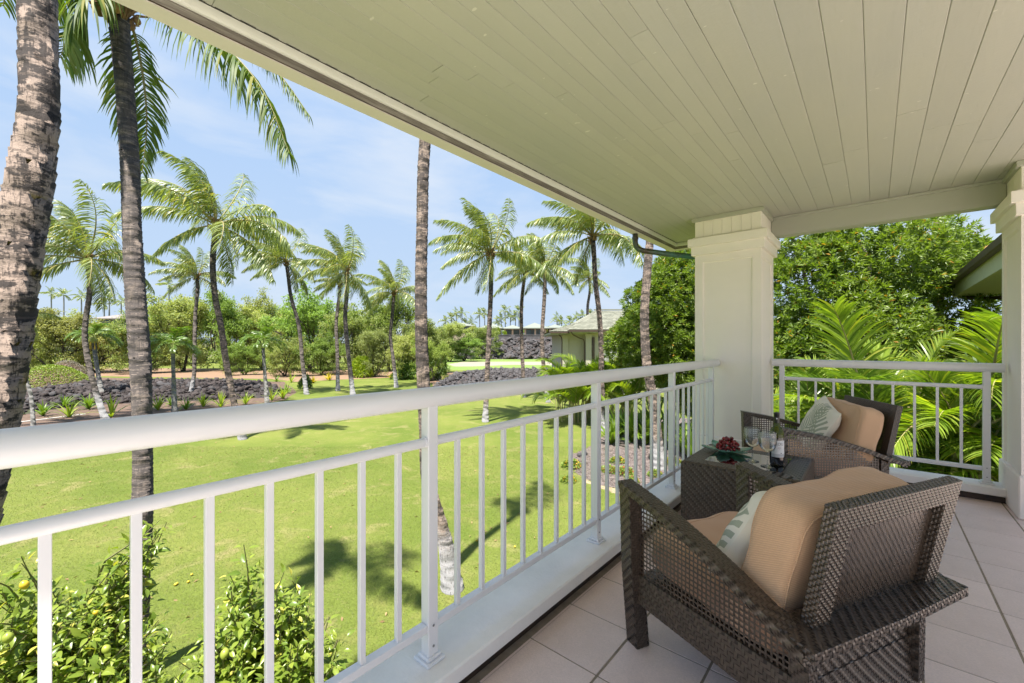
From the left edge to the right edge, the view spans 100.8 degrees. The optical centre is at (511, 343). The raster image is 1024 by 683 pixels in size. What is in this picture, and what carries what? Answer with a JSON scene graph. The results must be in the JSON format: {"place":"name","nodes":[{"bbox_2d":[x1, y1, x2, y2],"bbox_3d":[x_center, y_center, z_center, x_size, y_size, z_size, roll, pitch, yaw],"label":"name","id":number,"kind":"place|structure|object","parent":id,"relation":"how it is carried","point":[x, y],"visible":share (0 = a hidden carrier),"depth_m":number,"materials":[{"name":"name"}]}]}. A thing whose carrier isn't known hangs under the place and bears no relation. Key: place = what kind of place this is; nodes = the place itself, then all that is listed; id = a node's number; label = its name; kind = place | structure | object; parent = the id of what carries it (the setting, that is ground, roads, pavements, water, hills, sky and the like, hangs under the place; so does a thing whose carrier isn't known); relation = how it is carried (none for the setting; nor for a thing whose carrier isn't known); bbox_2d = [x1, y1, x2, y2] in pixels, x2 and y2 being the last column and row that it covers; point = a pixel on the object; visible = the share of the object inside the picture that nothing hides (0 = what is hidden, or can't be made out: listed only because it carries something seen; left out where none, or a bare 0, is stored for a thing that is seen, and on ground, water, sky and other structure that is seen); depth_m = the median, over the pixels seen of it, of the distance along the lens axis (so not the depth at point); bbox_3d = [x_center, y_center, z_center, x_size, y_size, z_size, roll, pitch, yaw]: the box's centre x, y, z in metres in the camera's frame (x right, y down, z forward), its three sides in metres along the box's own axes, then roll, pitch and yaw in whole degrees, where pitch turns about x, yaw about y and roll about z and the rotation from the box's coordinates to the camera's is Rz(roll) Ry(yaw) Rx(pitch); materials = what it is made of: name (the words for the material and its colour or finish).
{"place":"outdoors","nodes":[
{"label":"outdoors","id":0,"kind":"place"},
{"bbox_2d":[94,368,452,385],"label":"dirt path","id":1,"kind":"structure","parent":0,"point":[200,373],"depth_m":60.86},
{"bbox_2d":[395,356,551,369],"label":"fairway","id":2,"kind":"structure","parent":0,"point":[491,360],"depth_m":86.11,"materials":[{"name":"green plant"}]},
{"bbox_2d":[432,321,474,361],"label":"kiawe tree","id":3,"kind":"object","parent":2,"relation":"on","point":[454,328],"visible":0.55,"depth_m":104.02,"materials":[{"name":"green plant"}]},
{"bbox_2d":[448,362,551,366],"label":"bunker","id":4,"kind":"object","parent":2,"relation":"on","point":[459,364],"visible":0.61,"depth_m":94.72},
{"bbox_2d":[0,351,997,682],"bbox_3d":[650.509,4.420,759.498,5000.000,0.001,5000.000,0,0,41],"label":"lawn","id":5,"kind":"structure","parent":0,"point":[364,433],"depth_m":11.44,"materials":[{"name":"green plant"}]},
{"bbox_2d":[0,0,61,523],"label":"coconut palm","id":6,"kind":"object","parent":5,"relation":"on","point":[28,188],"visible":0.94,"depth_m":2.94,"materials":[{"name":"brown plant"}]},
{"bbox_2d":[29,329,53,368],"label":"kiawe tree","id":7,"kind":"object","parent":5,"relation":"on","point":[36,346],"visible":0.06,"depth_m":66.00,"materials":[{"name":"green plant"}]},
{"bbox_2d":[37,308,101,360],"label":"kiawe tree","id":8,"kind":"object","parent":5,"relation":"on","point":[73,314],"visible":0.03,"depth_m":95.93,"materials":[{"name":"green plant"}]},
{"bbox_2d":[55,360,87,374],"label":"ground cover","id":9,"kind":"object","parent":5,"relation":"on","point":[75,365],"visible":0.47,"depth_m":56.54,"materials":[{"name":"grey plant"}]},
{"bbox_2d":[30,307,114,368],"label":"kiawe tree","id":10,"kind":"object","parent":5,"relation":"on","point":[48,326],"visible":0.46,"depth_m":61.84,"materials":[{"name":"green plant"}]},
{"bbox_2d":[0,520,189,682],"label":"lemon bush","id":11,"kind":"object","parent":5,"relation":"on","point":[91,643],"visible":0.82,"depth_m":3.05,"materials":[{"name":"green plant"}]},
{"bbox_2d":[69,324,127,371],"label":"kiawe tree","id":12,"kind":"object","parent":5,"relation":"on","point":[102,362],"visible":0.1,"depth_m":65.32,"materials":[{"name":"green plant"}]},
{"bbox_2d":[93,314,125,360],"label":"house","id":13,"kind":"structure","parent":5,"relation":"on","point":[112,318],"depth_m":104.45,"materials":[{"name":"white"}]},
{"bbox_2d":[97,309,192,370],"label":"kiawe tree","id":14,"kind":"object","parent":5,"relation":"on","point":[119,330],"visible":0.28,"depth_m":61.56,"materials":[{"name":"green plant"}]},
{"bbox_2d":[23,377,285,414],"bbox_3d":[-32.210,3.961,40.234,47.300,1.310,20.173,0,0,41],"label":"lava rock bed","id":15,"kind":"object","parent":5,"relation":"on","point":[49,394],"visible":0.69,"depth_m":34.55,"materials":[{"name":"grey stone"}]},
{"bbox_2d":[20,377,295,426],"bbox_3d":[-42.377,4.416,43.287,63.811,0.001,27.126,0,0,33],"label":"planting bed","id":16,"kind":"object","parent":5,"relation":"on","point":[123,412],"visible":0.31,"depth_m":28.05,"materials":[{"name":"soil"}]},
{"bbox_2d":[26,312,62,425],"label":"coconut palm","id":17,"kind":"object","parent":16,"relation":"on","point":[32,407],"visible":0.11,"depth_m":22.20,"materials":[{"name":"grey plant"}]},
{"bbox_2d":[26,364,89,388],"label":"ground cover","id":18,"kind":"object","parent":16,"relation":"on","point":[44,375],"visible":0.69,"depth_m":41.82,"materials":[{"name":"green plant"}]},
{"bbox_2d":[47,399,87,418],"bbox_3d":[-26.530,3.830,25.270,1.564,1.231,2.131,0,0,-5],"label":"strap plant","id":19,"kind":"object","parent":16,"relation":"on","point":[69,413],"visible":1,"depth_m":25.31,"materials":[{"name":"green plant"}]},
{"bbox_2d":[64,323,123,392],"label":"dwarf palm","id":20,"kind":"object","parent":16,"relation":"on","point":[95,329],"visible":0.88,"depth_m":33.52,"materials":[{"name":"green plant"}]},
{"bbox_2d":[41,179,166,418],"bbox_3d":[-24.676,-2.124,24.929,7.482,13.146,6.709,0,0,-1],"label":"coconut palm","id":21,"kind":"object","parent":16,"relation":"on","point":[73,233],"visible":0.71,"depth_m":23.80,"materials":[{"name":"green plant"}]},
{"bbox_2d":[150,326,201,411],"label":"dwarf palm","id":22,"kind":"object","parent":16,"relation":"on","point":[174,337],"visible":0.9,"depth_m":26.41,"materials":[{"name":"green plant"}]},
{"bbox_2d":[148,244,236,392],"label":"coconut palm","id":23,"kind":"object","parent":16,"relation":"on","point":[188,267],"visible":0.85,"depth_m":34.80,"materials":[{"name":"green plant"}]},
{"bbox_2d":[146,293,211,371],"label":"kiawe tree","id":24,"kind":"object","parent":5,"relation":"on","point":[178,311],"visible":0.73,"depth_m":66.24,"materials":[{"name":"green plant"}]},
{"bbox_2d":[58,0,312,665],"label":"coconut palm","id":25,"kind":"object","parent":5,"relation":"on","point":[73,34],"visible":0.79,"depth_m":5.51,"materials":[{"name":"green plant"}]},
{"bbox_2d":[155,296,231,362],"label":"kiawe tree","id":26,"kind":"object","parent":5,"relation":"on","point":[200,339],"visible":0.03,"depth_m":95.10,"materials":[{"name":"green plant"}]},
{"bbox_2d":[101,149,302,439],"bbox_3d":[-13.846,-2.084,19.670,7.047,13.066,6.535,0,0,-16],"label":"coconut palm","id":27,"kind":"object","parent":5,"relation":"on","point":[207,204],"visible":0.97,"depth_m":19.23,"materials":[{"name":"green plant"}]},
{"bbox_2d":[198,289,257,370],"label":"kiawe tree","id":28,"kind":"object","parent":5,"relation":"on","point":[228,309],"visible":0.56,"depth_m":67.76,"materials":[{"name":"green plant"}]},
{"bbox_2d":[217,341,268,374],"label":"bush","id":29,"kind":"object","parent":5,"relation":"on","point":[242,350],"visible":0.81,"depth_m":59.84,"materials":[{"name":"green plant"}]},
{"bbox_2d":[204,287,281,363],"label":"kiawe tree","id":30,"kind":"object","parent":5,"relation":"on","point":[258,303],"visible":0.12,"depth_m":95.18,"materials":[{"name":"green plant"}]},
{"bbox_2d":[162,545,355,682],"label":"lemon bush","id":31,"kind":"object","parent":5,"relation":"on","point":[294,659],"visible":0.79,"depth_m":3.00,"materials":[{"name":"green plant"}]},
{"bbox_2d":[224,303,293,369],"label":"kiawe tree","id":32,"kind":"object","parent":5,"relation":"on","point":[255,315],"visible":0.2,"depth_m":70.54,"materials":[{"name":"green plant"}]},
{"bbox_2d":[237,326,287,402],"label":"dwarf palm","id":33,"kind":"object","parent":5,"relation":"on","point":[263,336],"visible":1,"depth_m":30.41,"materials":[{"name":"green plant"}]},
{"bbox_2d":[235,227,315,394],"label":"coconut palm","id":34,"kind":"object","parent":5,"relation":"on","point":[274,258],"visible":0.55,"depth_m":36.86,"materials":[{"name":"green plant"}]},
{"bbox_2d":[265,336,311,376],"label":"bush","id":35,"kind":"object","parent":5,"relation":"on","point":[277,354],"visible":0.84,"depth_m":56.91,"materials":[{"name":"green plant"}]},
{"bbox_2d":[255,279,335,369],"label":"kiawe tree","id":36,"kind":"object","parent":5,"relation":"on","point":[312,310],"visible":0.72,"depth_m":67.33,"materials":[{"name":"green plant"}]},
{"bbox_2d":[40,437,564,641],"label":"leaf litter","id":37,"kind":"object","parent":5,"relation":"on","point":[237,529],"visible":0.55,"depth_m":10.21,"materials":[{"name":"brown plant"}]},
{"bbox_2d":[288,331,351,374],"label":"kiawe tree","id":38,"kind":"object","parent":5,"relation":"on","point":[321,348],"visible":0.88,"depth_m":59.38,"materials":[{"name":"green plant"}]},
{"bbox_2d":[291,224,370,394],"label":"coconut palm","id":39,"kind":"object","parent":5,"relation":"on","point":[340,260],"visible":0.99,"depth_m":34.32,"materials":[{"name":"green plant"}]},
{"bbox_2d":[310,301,359,362],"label":"kiawe tree","id":40,"kind":"object","parent":5,"relation":"on","point":[340,309],"visible":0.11,"depth_m":95.28,"materials":[{"name":"green plant"}]},
{"bbox_2d":[313,260,366,390],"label":"coconut palm","id":41,"kind":"object","parent":5,"relation":"on","point":[326,281],"visible":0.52,"depth_m":39.55,"materials":[{"name":"green plant"}]},
{"bbox_2d":[310,311,384,369],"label":"kiawe tree","id":42,"kind":"object","parent":5,"relation":"on","point":[356,332],"visible":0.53,"depth_m":64.84,"materials":[{"name":"green plant"}]},
{"bbox_2d":[352,355,374,377],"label":"shrub","id":43,"kind":"object","parent":5,"relation":"on","point":[357,365],"visible":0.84,"depth_m":54.93,"materials":[{"name":"green plant"}]},
{"bbox_2d":[354,327,397,376],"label":"kiawe tree","id":44,"kind":"object","parent":5,"relation":"on","point":[376,339],"visible":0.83,"depth_m":55.74,"materials":[{"name":"green plant"}]},
{"bbox_2d":[353,259,414,387],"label":"coconut palm","id":45,"kind":"object","parent":5,"relation":"on","point":[390,282],"visible":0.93,"depth_m":42.44,"materials":[{"name":"green plant"}]},
{"bbox_2d":[338,291,433,370],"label":"kiawe tree","id":46,"kind":"object","parent":5,"relation":"on","point":[402,309],"visible":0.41,"depth_m":66.56,"materials":[{"name":"green plant"}]},
{"bbox_2d":[382,332,415,378],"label":"kiawe tree","id":47,"kind":"object","parent":5,"relation":"on","point":[401,347],"visible":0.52,"depth_m":52.70,"materials":[{"name":"green plant"}]},
{"bbox_2d":[389,359,416,379],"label":"shrub","id":48,"kind":"object","parent":5,"relation":"on","point":[409,372],"visible":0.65,"depth_m":52.15,"materials":[{"name":"green plant"}]},
{"bbox_2d":[395,318,454,372],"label":"kiawe tree","id":49,"kind":"object","parent":5,"relation":"on","point":[434,335],"visible":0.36,"depth_m":60.97,"materials":[{"name":"green plant"}]},
{"bbox_2d":[409,337,449,380],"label":"kiawe tree","id":50,"kind":"object","parent":5,"relation":"on","point":[435,354],"visible":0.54,"depth_m":49.80,"materials":[{"name":"green plant"}]},
{"bbox_2d":[415,139,463,594],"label":"coconut palm","id":51,"kind":"object","parent":5,"relation":"on","point":[446,549],"visible":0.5,"depth_m":7.57,"materials":[{"name":"grey plant"}]},
{"bbox_2d":[447,333,483,360],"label":"kiawe tree","id":52,"kind":"object","parent":5,"relation":"on","point":[472,342],"visible":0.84,"depth_m":105.85,"materials":[{"name":"green plant"}]},
{"bbox_2d":[470,326,503,357],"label":"kiawe tree","id":53,"kind":"object","parent":5,"relation":"on","point":[480,333],"visible":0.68,"depth_m":121.54,"materials":[{"name":"green plant"}]},
{"bbox_2d":[428,198,550,421],"bbox_3d":[-1.703,-1.826,23.864,6.220,12.550,7.159,0,0,41],"label":"coconut palm","id":54,"kind":"object","parent":5,"relation":"on","point":[484,241],"visible":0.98,"depth_m":23.85,"materials":[{"name":"green plant"}]},
{"bbox_2d":[433,366,549,391],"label":"lava rock mound","id":55,"kind":"object","parent":5,"relation":"on","point":[473,376],"visible":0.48,"depth_m":46.50,"materials":[{"name":"grey stone"}]},
{"bbox_2d":[492,236,558,397],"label":"coconut palm","id":56,"kind":"object","parent":5,"relation":"on","point":[513,280],"visible":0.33,"depth_m":34.86,"materials":[{"name":"green plant"}]},
{"bbox_2d":[496,229,581,402],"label":"coconut palm","id":57,"kind":"object","parent":5,"relation":"on","point":[538,252],"visible":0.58,"depth_m":31.86,"materials":[{"name":"green plant"}]},
{"bbox_2d":[520,353,631,423],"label":"areca palm","id":58,"kind":"object","parent":5,"relation":"on","point":[575,394],"visible":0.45,"depth_m":22.70,"materials":[{"name":"plant"}]},
{"bbox_2d":[525,200,644,431],"bbox_3d":[3.759,-2.076,21.582,6.259,13.051,6.178,0,0,14],"label":"coconut palm","id":59,"kind":"object","parent":5,"relation":"on","point":[585,222],"visible":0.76,"depth_m":21.31,"materials":[{"name":"green plant"}]},
{"bbox_2d":[564,257,609,315],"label":"coconut palm","id":60,"kind":"object","parent":5,"relation":"on","point":[586,275],"visible":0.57,"depth_m":61.46,"materials":[{"name":"green plant"}]},
{"bbox_2d":[548,353,630,417],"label":"areca palm","id":61,"kind":"object","parent":5,"relation":"on","point":[572,360],"visible":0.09,"depth_m":25.39,"materials":[{"name":"plant"}]},
{"bbox_2d":[544,309,688,388],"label":"neighbour house","id":62,"kind":"structure","parent":5,"relation":"on","point":[579,338],"depth_m":41.01,"materials":[{"name":"paint"}]},
{"bbox_2d":[584,359,667,418],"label":"areca palm","id":63,"kind":"object","parent":5,"relation":"on","point":[635,385],"visible":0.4,"depth_m":21.97,"materials":[{"name":"plant"}]},
{"bbox_2d":[573,418,691,487],"bbox_3d":[6.909,4.414,19.083,5.949,0.001,14.405,0,0,28],"label":"mulch bed","id":64,"kind":"object","parent":5,"relation":"on","point":[622,447],"visible":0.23,"depth_m":16.60,"materials":[{"name":"grey gravel"}]},
{"bbox_2d":[601,417,630,443],"bbox_3d":[4.358,3.808,18.508,1.800,1.234,1.288,0,0,31],"label":"ginger plant","id":65,"kind":"object","parent":64,"relation":"on","point":[612,434],"visible":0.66,"depth_m":18.45,"materials":[{"name":"green plant"}]},
{"bbox_2d":[619,402,648,441],"bbox_3d":[5.310,3.540,18.909,1.851,1.773,2.587,0,0,-19],"label":"ginger plant","id":66,"kind":"object","parent":64,"relation":"on","point":[631,431],"visible":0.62,"depth_m":18.75,"materials":[{"name":"green plant"}]},
{"bbox_2d":[621,409,662,444],"bbox_3d":[5.813,3.655,18.613,2.249,1.542,1.610,0,0,14],"label":"ginger plant","id":67,"kind":"object","parent":64,"relation":"on","point":[647,431],"visible":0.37,"depth_m":18.39,"materials":[{"name":"green plant"}]},
{"bbox_2d":[603,249,694,416],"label":"shade tree","id":68,"kind":"object","parent":64,"relation":"on","point":[672,286],"visible":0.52,"depth_m":17.59,"materials":[{"name":"green plant"}]},
{"bbox_2d":[640,241,663,470],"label":"coconut palm","id":69,"kind":"object","parent":64,"relation":"on","point":[644,324],"visible":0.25,"depth_m":14.87,"materials":[{"name":"grey plant"}]},
{"bbox_2d":[773,213,1001,404],"bbox_3d":[10.073,0.255,12.161,8.448,8.449,4.895,0,0,-24],"label":"shade tree","id":70,"kind":"object","parent":5,"relation":"on","point":[934,262],"visible":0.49,"depth_m":10.72,"materials":[{"name":"green plant"}]},
{"bbox_2d":[773,293,1001,478],"bbox_3d":[6.846,1.826,6.940,5.481,5.236,4.479,0,0,41],"label":"areca palm","id":71,"kind":"object","parent":5,"relation":"on","point":[990,322],"visible":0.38,"depth_m":6.56,"materials":[{"name":"plant"}]},
{"bbox_2d":[773,358,1001,474],"bbox_3d":[6.740,2.333,8.168,4.741,4.223,4.912,0,0,41],"label":"areca palm","id":72,"kind":"object","parent":5,"relation":"on","point":[806,386],"visible":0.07,"depth_m":7.55,"materials":[{"name":"plant"}]},
{"bbox_2d":[827,335,1001,481],"bbox_3d":[7.856,1.880,6.522,4.958,5.126,4.859,0,0,41],"label":"areca palm","id":73,"kind":"object","parent":5,"relation":"on","point":[977,378],"visible":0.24,"depth_m":6.02,"materials":[{"name":"plant"}]},
{"bbox_2d":[0,0,1001,342],"label":"sky","id":74,"kind":"structure","parent":0,"point":[356,169],"materials":[{"name":"blue"}]},
{"bbox_2d":[454,337,551,358],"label":"lava bank","id":75,"kind":"structure","parent":0,"point":[510,347],"depth_m":125.65,"materials":[{"name":"grey stone"}]},
{"bbox_2d":[491,335,551,340],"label":"retaining wall","id":76,"kind":"structure","parent":75,"relation":"on","point":[529,337],"depth_m":133.00,"materials":[{"name":"stone"}]},
{"bbox_2d":[55,339,1001,357],"bbox_3d":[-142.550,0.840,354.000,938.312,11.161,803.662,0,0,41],"label":"hill","id":77,"kind":"structure","parent":0,"point":[245,345],"depth_m":137.90,"materials":[{"name":"green plant"}]},
{"bbox_2d":[480,323,561,334],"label":"villa","id":78,"kind":"object","parent":77,"relation":"on","point":[532,329],"visible":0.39,"depth_m":139.80,"materials":[{"name":"white paint"}]},
{"bbox_2d":[199,0,1023,242],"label":"ceiling","id":79,"kind":"structure","parent":0,"point":[671,119],"depth_m":2.09,"materials":[{"name":"paint"}]},
{"bbox_2d":[112,0,689,251],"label":"eave","id":80,"kind":"object","parent":79,"relation":"attached to","point":[204,22],"visible":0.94,"depth_m":2.05,"materials":[{"name":"paint"}]},
{"bbox_2d":[466,496,1023,682],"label":"floor","id":81,"kind":"structure","parent":0,"point":[976,635],"depth_m":1.78,"materials":[{"name":"tile"}]},
{"bbox_2d":[351,467,1006,682],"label":"kerb","id":82,"kind":"structure","parent":81,"relation":"on","point":[475,638],"depth_m":1.82,"materials":[{"name":"paint"}]},
{"bbox_2d":[0,359,719,682],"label":"railing","id":83,"kind":"object","parent":82,"relation":"on","point":[32,445],"visible":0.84,"depth_m":1.28,"materials":[{"name":"metal"}]},
{"bbox_2d":[772,359,1005,485],"bbox_3d":[3.226,0.627,3.788,1.552,0.950,0.080,0,0,41],"label":"railing","id":84,"kind":"object","parent":82,"relation":"on","point":[986,369],"visible":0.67,"depth_m":3.55,"materials":[{"name":"metal"}]},
{"bbox_2d":[688,206,780,452],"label":"pillar","id":85,"kind":"structure","parent":81,"relation":"on","point":[733,253],"depth_m":4.12,"materials":[{"name":"beige paint"}]},
{"bbox_2d":[632,233,694,259],"bbox_3d":[1.735,-1.047,4.614,0.850,0.310,0.068,0,0,1],"label":"downpipe","id":86,"kind":"object","parent":85,"relation":"attached to","point":[636,246],"visible":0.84,"depth_m":4.59,"materials":[{"name":"green metal"}]},
{"bbox_2d":[771,179,1006,238],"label":"beam","id":87,"kind":"structure","parent":85,"relation":"attached to","point":[987,195],"depth_m":3.68,"materials":[{"name":"paint"}]},
{"bbox_2d":[681,444,814,519],"bbox_3d":[1.470,0.962,2.639,0.624,0.486,0.592,0,0,41],"label":"side table","id":88,"kind":"object","parent":81,"relation":"on","point":[708,482],"visible":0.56,"depth_m":2.54,"materials":[{"name":"wicker"}]},
{"bbox_2d":[702,440,750,453],"bbox_3d":[1.442,0.694,2.838,0.282,0.048,0.307,0,0,41],"label":"leaf dish","id":89,"kind":"object","parent":88,"relation":"on","point":[743,450],"visible":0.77,"depth_m":2.81,"materials":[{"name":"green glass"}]},
{"bbox_2d":[716,436,740,450],"bbox_3d":[1.443,0.660,2.830,0.146,0.093,0.119,0,0,3],"label":"grape bunch","id":90,"kind":"object","parent":89,"relation":"in","point":[722,443],"visible":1,"depth_m":2.80,"materials":[{"name":"red food"}]},
{"bbox_2d":[758,430,776,467],"bbox_3d":[1.499,0.618,2.485,0.094,0.204,0.094,0,0,41],"label":"wine glass","id":91,"kind":"object","parent":88,"relation":"on","point":[769,450],"visible":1,"depth_m":2.49,"materials":[{"name":"clear glass"}]},
{"bbox_2d":[769,412,783,465],"bbox_3d":[1.578,0.565,2.526,0.075,0.310,0.075,0,0,41],"label":"wine bottle","id":92,"kind":"object","parent":88,"relation":"on","point":[776,456],"visible":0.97,"depth_m":2.50,"materials":[{"name":"green"}]},
{"bbox_2d":[618,461,968,682],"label":"wicker armchair","id":93,"kind":"object","parent":81,"relation":"on","point":[831,630],"visible":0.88,"depth_m":1.28,"materials":[{"name":"brown wicker"}]},
{"bbox_2d":[651,511,787,654],"bbox_3d":[0.910,0.848,1.593,0.576,0.173,0.633,0,3,-23],"label":"seat cushion","id":94,"kind":"object","parent":93,"relation":"on","point":[711,528],"visible":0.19,"depth_m":1.56,"materials":[{"name":"fabric"}]},
{"bbox_2d":[708,491,765,572],"bbox_3d":[0.894,0.645,1.477,0.380,0.380,0.149,3,29,-28],"label":"pillow","id":95,"kind":"object","parent":94,"relation":"on","point":[732,544],"visible":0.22,"depth_m":1.40,"materials":[{"name":"white fabric"}]},
{"bbox_2d":[741,466,910,611],"bbox_3d":[1.015,0.635,1.358,0.591,0.425,0.185,-2,15,-22],"label":"back cushion","id":96,"kind":"object","parent":93,"relation":"on","point":[776,567],"visible":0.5,"depth_m":1.23,"materials":[{"name":"beige fabric"}]},
{"bbox_2d":[740,395,909,479],"bbox_3d":[2.262,0.815,3.172,0.791,0.811,0.766,0,0,11],"label":"wicker armchair","id":97,"kind":"object","parent":81,"relation":"on","point":[884,458],"visible":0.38,"depth_m":2.88,"materials":[{"name":"brown wicker"}]},
{"bbox_2d":[752,437,863,476],"bbox_3d":[2.201,0.847,3.184,0.636,0.174,0.577,3,1,11],"label":"seat cushion","id":98,"kind":"object","parent":97,"relation":"on","point":[765,442],"visible":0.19,"depth_m":2.96,"materials":[{"name":"fabric"}]},
{"bbox_2d":[797,396,841,448],"bbox_3d":[2.306,0.620,3.194,0.149,0.400,0.400,25,21,16],"label":"pillow","id":99,"kind":"object","parent":98,"relation":"on","point":[823,416],"visible":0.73,"depth_m":3.09,"materials":[{"name":"white fabric"}]},
{"bbox_2d":[825,397,883,465],"bbox_3d":[2.454,0.636,3.141,0.186,0.421,0.590,14,4,11],"label":"back cushion","id":100,"kind":"object","parent":97,"relation":"on","point":[861,426],"visible":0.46,"depth_m":2.88,"materials":[{"name":"beige fabric"}]},
{"bbox_2d":[990,160,1023,519],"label":"pillar","id":101,"kind":"structure","parent":81,"relation":"on","point":[1007,216],"depth_m":3.13,"materials":[{"name":"beige paint"}]},
{"bbox_2d":[946,234,1001,299],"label":"wing roof","id":102,"kind":"structure","parent":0,"point":[981,272],"depth_m":8.97,"materials":[{"name":"green metal"}]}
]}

